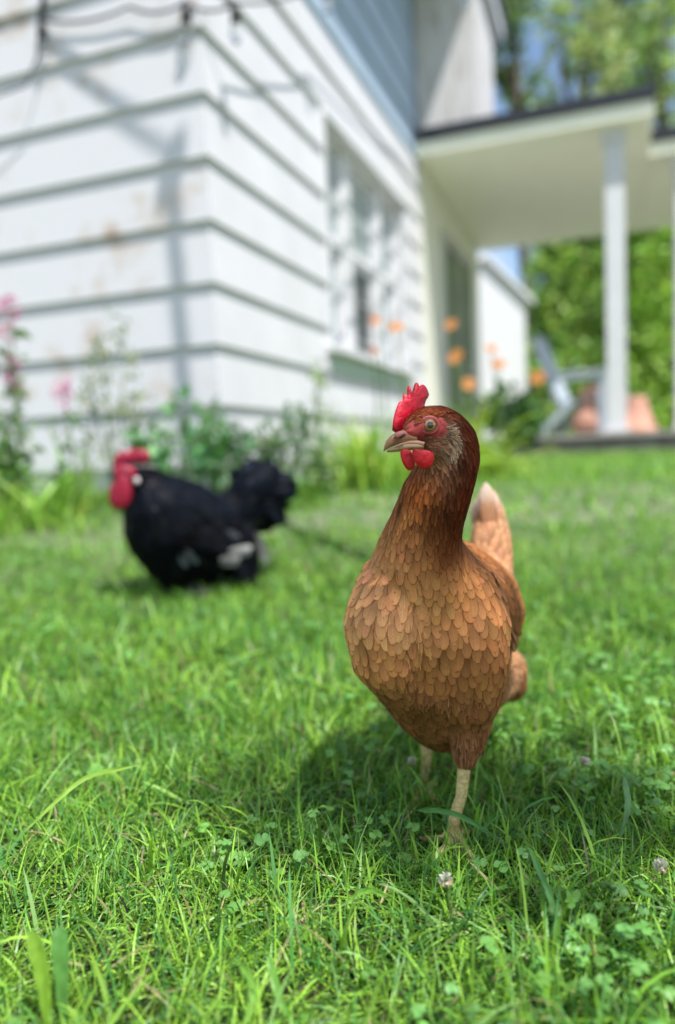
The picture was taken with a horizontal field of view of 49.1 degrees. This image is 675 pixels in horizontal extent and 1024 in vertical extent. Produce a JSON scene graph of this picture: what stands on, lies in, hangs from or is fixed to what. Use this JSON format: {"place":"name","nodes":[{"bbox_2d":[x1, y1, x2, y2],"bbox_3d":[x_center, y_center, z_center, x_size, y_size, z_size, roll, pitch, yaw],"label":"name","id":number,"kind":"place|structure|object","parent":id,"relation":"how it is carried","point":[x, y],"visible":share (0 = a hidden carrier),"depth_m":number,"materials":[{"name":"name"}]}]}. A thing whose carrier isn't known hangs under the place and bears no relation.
{"place":"outdoors","nodes":[
{"label":"outdoors","id":0,"kind":"place"},
{"bbox_2d":[0,446,674,1023],"bbox_3d":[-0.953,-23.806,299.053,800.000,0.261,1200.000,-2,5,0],"label":"ground","id":1,"kind":"structure","parent":0,"point":[532,501],"depth_m":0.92,"materials":[{"name":"green plant"}]},
{"bbox_2d":[0,423,37,516],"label":"leafy shrub","id":2,"kind":"object","parent":1,"relation":"on","point":[26,467],"visible":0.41,"depth_m":2.72,"materials":[{"name":"green plant"}]},
{"bbox_2d":[0,295,37,518],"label":"pink flower","id":3,"kind":"object","parent":1,"relation":"on","point":[19,333],"visible":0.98,"depth_m":2.59,"materials":[{"name":"green plant"}]},
{"bbox_2d":[0,322,37,515],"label":"pink flower","id":4,"kind":"object","parent":1,"relation":"on","point":[25,456],"visible":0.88,"depth_m":2.60,"materials":[{"name":"green plant"}]},
{"bbox_2d":[0,353,45,510],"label":"pink flower","id":5,"kind":"object","parent":1,"relation":"on","point":[37,449],"visible":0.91,"depth_m":2.60,"materials":[{"name":"green plant"}]},
{"bbox_2d":[0,481,52,543],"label":"tall grass clump","id":6,"kind":"object","parent":1,"relation":"on","point":[8,526],"visible":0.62,"depth_m":2.48,"materials":[{"name":"green plant"}]},
{"bbox_2d":[26,930,50,1023],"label":"broad leaf weed","id":7,"kind":"object","parent":1,"relation":"on","point":[37,953],"visible":1,"depth_m":0.46,"materials":[{"name":"green plant"}]},
{"bbox_2d":[50,926,68,1023],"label":"broad leaf weed","id":8,"kind":"object","parent":1,"relation":"on","point":[59,948],"visible":1,"depth_m":0.47,"materials":[{"name":"green plant"}]},
{"bbox_2d":[0,418,127,535],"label":"tall grass clump","id":9,"kind":"object","parent":1,"relation":"on","point":[62,505],"visible":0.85,"depth_m":2.54,"materials":[{"name":"green plant"}]},
{"bbox_2d":[48,371,97,519],"bbox_3d":[-0.950,-0.223,2.610,0.138,0.544,0.111,-1,5,18],"label":"pink flower","id":10,"kind":"object","parent":1,"relation":"on","point":[70,442],"visible":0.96,"depth_m":2.60,"materials":[{"name":"green plant"}]},
{"bbox_2d":[25,764,141,830],"bbox_3d":[-0.231,0.259,0.676,0.103,0.040,0.009,-4,5,-23],"label":"wide grass leaf","id":11,"kind":"object","parent":1,"relation":"on","point":[74,785],"visible":1,"depth_m":0.68,"materials":[{"name":"green plant"}]},
{"bbox_2d":[72,306,155,509],"bbox_3d":[-0.836,-0.389,2.772,0.324,0.798,0.342,-2,5,0],"label":"wispy weed","id":12,"kind":"object","parent":1,"relation":"on","point":[91,387],"visible":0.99,"depth_m":2.74,"materials":[{"name":"green plant"}]},
{"bbox_2d":[110,384,254,493],"bbox_3d":[-0.557,-0.219,2.713,0.517,0.466,0.441,-2,5,0],"label":"leafy shrub","id":13,"kind":"object","parent":1,"relation":"on","point":[202,465],"visible":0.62,"depth_m":2.66,"materials":[{"name":"green plant"}]},
{"bbox_2d":[108,447,298,597],"bbox_3d":[-0.320,0.036,1.850,0.453,0.407,0.271,-2,5,0],"label":"rooster","id":14,"kind":"object","parent":1,"relation":"on","point":[180,533],"visible":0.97,"depth_m":1.78,"materials":[{"name":"black"}]},
{"bbox_2d":[195,401,250,492],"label":"wispy weed","id":15,"kind":"object","parent":1,"relation":"on","point":[207,428],"visible":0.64,"depth_m":2.70,"materials":[{"name":"green plant"}]},
{"bbox_2d":[239,961,257,1023],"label":"wide grass leaf","id":16,"kind":"object","parent":1,"relation":"on","point":[246,972],"visible":1,"depth_m":0.46,"materials":[{"name":"green plant"}]},
{"bbox_2d":[267,952,295,1023],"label":"wide grass leaf","id":17,"kind":"object","parent":1,"relation":"on","point":[276,986],"visible":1,"depth_m":0.47,"materials":[{"name":"green plant"}]},
{"bbox_2d":[242,401,345,495],"bbox_3d":[-0.167,-0.225,2.837,0.395,0.397,0.429,-2,5,0],"label":"leafy shrub","id":18,"kind":"object","parent":1,"relation":"on","point":[276,441],"visible":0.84,"depth_m":2.73,"materials":[{"name":"green plant"}]},
{"bbox_2d":[280,453,336,512],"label":"tall grass clump","id":19,"kind":"object","parent":1,"relation":"on","point":[308,493],"visible":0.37,"depth_m":2.68,"materials":[{"name":"green plant"}]},
{"bbox_2d":[305,358,340,493],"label":"wispy weed","id":20,"kind":"object","parent":1,"relation":"on","point":[319,416],"visible":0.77,"depth_m":2.87,"materials":[{"name":"green plant"}]},
{"bbox_2d":[0,0,674,496],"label":"house","id":21,"kind":"structure","parent":1,"relation":"on","point":[264,212],"depth_m":3.60,"materials":[{"name":"white"}]},
{"bbox_2d":[0,0,469,95],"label":"string lights","id":22,"kind":"object","parent":21,"relation":"attached to","point":[186,35],"visible":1,"depth_m":2.97,"materials":[{"name":"black rubber"}]},
{"bbox_2d":[318,98,418,389],"bbox_3d":[0.170,-1.626,5.020,0.285,1.500,1.900,-1,5,20],"label":"window","id":23,"kind":"structure","parent":21,"relation":"in","point":[351,357],"depth_m":5.03,"materials":[{"name":"white paint"}]},
{"bbox_2d":[440,229,474,427],"bbox_3d":[1.284,-1.760,7.754,0.037,1.980,1.480,-1,5,20],"label":"door","id":24,"kind":"structure","parent":21,"relation":"in","point":[456,267],"depth_m":7.64,"materials":[{"name":"green"}]},
{"bbox_2d":[530,335,629,435],"bbox_3d":[2.260,-1.202,6.885,0.780,0.966,0.670,1,5,32],"label":"porch chair","id":25,"kind":"object","parent":21,"relation":"on","point":[553,375],"visible":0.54,"depth_m":6.80,"materials":[{"name":"grey paint"}]},
{"bbox_2d":[571,387,598,433],"bbox_3d":[2.294,-0.918,6.705,0.340,0.430,0.340,-2,5,0],"label":"clay pot","id":26,"kind":"object","parent":21,"relation":"on","point":[585,420],"visible":0.61,"depth_m":6.61,"materials":[{"name":"ceramic"}]},
{"bbox_2d":[586,384,597,387],"bbox_3d":[2.513,-0.977,7.053,0.276,0.474,0.276,-2,5,0],"label":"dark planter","id":27,"kind":"object","parent":21,"relation":"on","point":[593,385],"visible":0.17,"depth_m":6.95,"materials":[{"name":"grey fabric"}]},
{"bbox_2d":[626,396,660,431],"bbox_3d":[2.743,-0.896,6.809,0.430,0.335,0.430,-2,5,0],"label":"clay pot","id":28,"kind":"object","parent":21,"relation":"on","point":[639,416],"visible":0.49,"depth_m":6.68,"materials":[{"name":"ceramic"}]},
{"bbox_2d":[0,536,674,1023],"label":"clover patch","id":29,"kind":"object","parent":1,"relation":"on","point":[584,982],"visible":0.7,"depth_m":0.67,"materials":[{"name":"green plant"}]},
{"bbox_2d":[0,598,674,1023],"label":"dry straw","id":30,"kind":"object","parent":1,"relation":"on","point":[330,836],"visible":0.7,"depth_m":0.62,"materials":[{"name":"beige plant"}]},
{"bbox_2d":[283,322,411,493],"bbox_3d":[0.102,-0.460,3.275,0.790,0.742,1.090,-2,5,0],"label":"daylily","id":31,"kind":"object","parent":1,"relation":"on","point":[369,464],"depth_m":2.97,"materials":[{"name":"green plant"}]},
{"bbox_2d":[371,346,377,435],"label":"daylily","id":32,"kind":"object","parent":1,"relation":"on","point":[374,350],"visible":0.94,"depth_m":3.36,"materials":[{"name":"orange plant"}]},
{"bbox_2d":[345,887,407,917],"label":"wide grass leaf","id":33,"kind":"object","parent":1,"relation":"on","point":[374,891],"visible":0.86,"depth_m":0.56,"materials":[{"name":"green plant"}]},
{"bbox_2d":[370,315,386,452],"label":"daylily","id":34,"kind":"object","parent":1,"relation":"on","point":[375,320],"visible":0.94,"depth_m":3.35,"materials":[{"name":"orange plant"}]},
{"bbox_2d":[407,756,417,785],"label":"clover flower","id":35,"kind":"object","parent":1,"relation":"on","point":[409,759],"visible":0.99,"depth_m":0.78,"materials":[{"name":"white plant"}]},
{"bbox_2d":[343,383,527,858],"bbox_3d":[0.106,0.092,0.764,0.165,0.421,0.386,-1,5,17],"label":"hen","id":36,"kind":"object","parent":1,"relation":"on","point":[434,617],"visible":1,"depth_m":0.64,"materials":[{"name":"brown"}]},
{"bbox_2d":[438,872,452,913],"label":"clover flower","id":37,"kind":"object","parent":1,"relation":"on","point":[445,880],"visible":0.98,"depth_m":0.56,"materials":[{"name":"white plant"}]},
{"bbox_2d":[448,349,467,417],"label":"daylily","id":38,"kind":"object","parent":1,"relation":"on","point":[455,356],"visible":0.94,"depth_m":3.46,"materials":[{"name":"orange plant"}]},
{"bbox_2d":[415,807,521,856],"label":"wide grass leaf","id":39,"kind":"object","parent":1,"relation":"on","point":[454,814],"visible":0.94,"depth_m":0.64,"materials":[{"name":"green plant"}]},
{"bbox_2d":[462,377,475,421],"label":"daylily","id":40,"kind":"object","parent":1,"relation":"on","point":[468,383],"visible":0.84,"depth_m":3.56,"materials":[{"name":"orange plant"}]},
{"bbox_2d":[385,319,560,481],"bbox_3d":[0.598,-0.550,3.539,0.899,0.822,1.144,-2,5,0],"label":"daylily","id":41,"kind":"object","parent":1,"relation":"on","point":[493,464],"depth_m":3.33,"materials":[{"name":"green plant"}]},
{"bbox_2d":[485,345,498,439],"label":"daylily","id":42,"kind":"object","parent":1,"relation":"on","point":[491,348],"visible":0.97,"depth_m":3.86,"materials":[{"name":"orange plant"}]},
{"bbox_2d":[491,359,505,446],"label":"daylily","id":43,"kind":"object","parent":1,"relation":"on","point":[499,363],"visible":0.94,"depth_m":3.85,"materials":[{"name":"orange plant"}]},
{"bbox_2d":[478,253,534,437],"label":"garden shed","id":44,"kind":"structure","parent":1,"relation":"on","point":[505,298],"depth_m":11.21,"materials":[{"name":"white paint"}]},
{"bbox_2d":[470,377,546,456],"bbox_3d":[1.157,-0.602,4.949,0.489,0.596,0.510,-2,5,0],"label":"leafy shrub","id":45,"kind":"object","parent":1,"relation":"on","point":[520,406],"visible":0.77,"depth_m":4.87,"materials":[{"name":"green plant"}]},
{"bbox_2d":[492,0,555,335],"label":"leafy tree","id":46,"kind":"object","parent":1,"relation":"on","point":[508,79],"visible":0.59,"depth_m":14.45,"materials":[{"name":"green plant"}]},
{"bbox_2d":[530,370,552,468],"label":"daylily","id":47,"kind":"object","parent":1,"relation":"on","point":[538,377],"visible":0.95,"depth_m":3.66,"materials":[{"name":"orange plant"}]},
{"bbox_2d":[527,844,560,952],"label":"wide grass leaf","id":48,"kind":"object","parent":1,"relation":"on","point":[544,882],"visible":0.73,"depth_m":0.54,"materials":[{"name":"green plant"}]},
{"bbox_2d":[517,239,604,434],"bbox_3d":[3.644,-2.917,12.374,1.873,4.375,1.855,-6,6,-36],"label":"cedar tree","id":49,"kind":"object","parent":1,"relation":"on","point":[552,326],"visible":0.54,"depth_m":12.03,"materials":[{"name":"green plant"}]},
{"bbox_2d":[524,0,637,101],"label":"leafy tree","id":50,"kind":"object","parent":1,"relation":"on","point":[591,51],"visible":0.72,"depth_m":16.14,"materials":[{"name":"green plant"}]},
{"bbox_2d":[579,756,590,792],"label":"clover flower","id":51,"kind":"object","parent":1,"relation":"on","point":[584,761],"visible":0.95,"depth_m":0.76,"materials":[{"name":"white plant"}]},
{"bbox_2d":[545,235,630,433],"bbox_3d":[4.250,-3.369,12.617,1.650,5.132,1.786,-2,5,0],"label":"cedar tree","id":52,"kind":"object","parent":1,"relation":"on","point":[588,242],"visible":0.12,"depth_m":12.18,"materials":[{"name":"green plant"}]},
{"bbox_2d":[580,0,655,344],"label":"leafy tree","id":53,"kind":"object","parent":1,"relation":"on","point":[628,4],"visible":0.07,"depth_m":19.92,"materials":[{"name":"green plant"}]},
{"bbox_2d":[571,230,674,428],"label":"cedar tree","id":54,"kind":"object","parent":1,"relation":"on","point":[629,263],"visible":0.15,"depth_m":11.88,"materials":[{"name":"green plant"}]},
{"bbox_2d":[615,775,630,846],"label":"wide grass leaf","id":55,"kind":"object","parent":1,"relation":"on","point":[626,789],"visible":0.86,"depth_m":0.66,"materials":[{"name":"green plant"}]},
{"bbox_2d":[599,227,674,429],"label":"cedar tree","id":56,"kind":"object","parent":1,"relation":"on","point":[651,295],"visible":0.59,"depth_m":11.65,"materials":[{"name":"green plant"}]},
{"bbox_2d":[606,0,674,273],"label":"leafy tree","id":57,"kind":"object","parent":1,"relation":"on","point":[645,44],"visible":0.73,"depth_m":17.12,"materials":[{"name":"green plant"}]},
{"bbox_2d":[638,228,674,429],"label":"cedar tree","id":58,"kind":"object","parent":1,"relation":"on","point":[669,322],"visible":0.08,"depth_m":11.93,"materials":[{"name":"green plant"}]},
{"bbox_2d":[653,857,667,904],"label":"clover flower","id":59,"kind":"object","parent":1,"relation":"on","point":[658,865],"visible":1,"depth_m":0.56,"materials":[{"name":"white plant"}]},
{"bbox_2d":[478,0,674,427],"label":"sky","id":60,"kind":"structure","parent":0,"point":[507,258],"materials":[{"name":"blue"}]}
]}

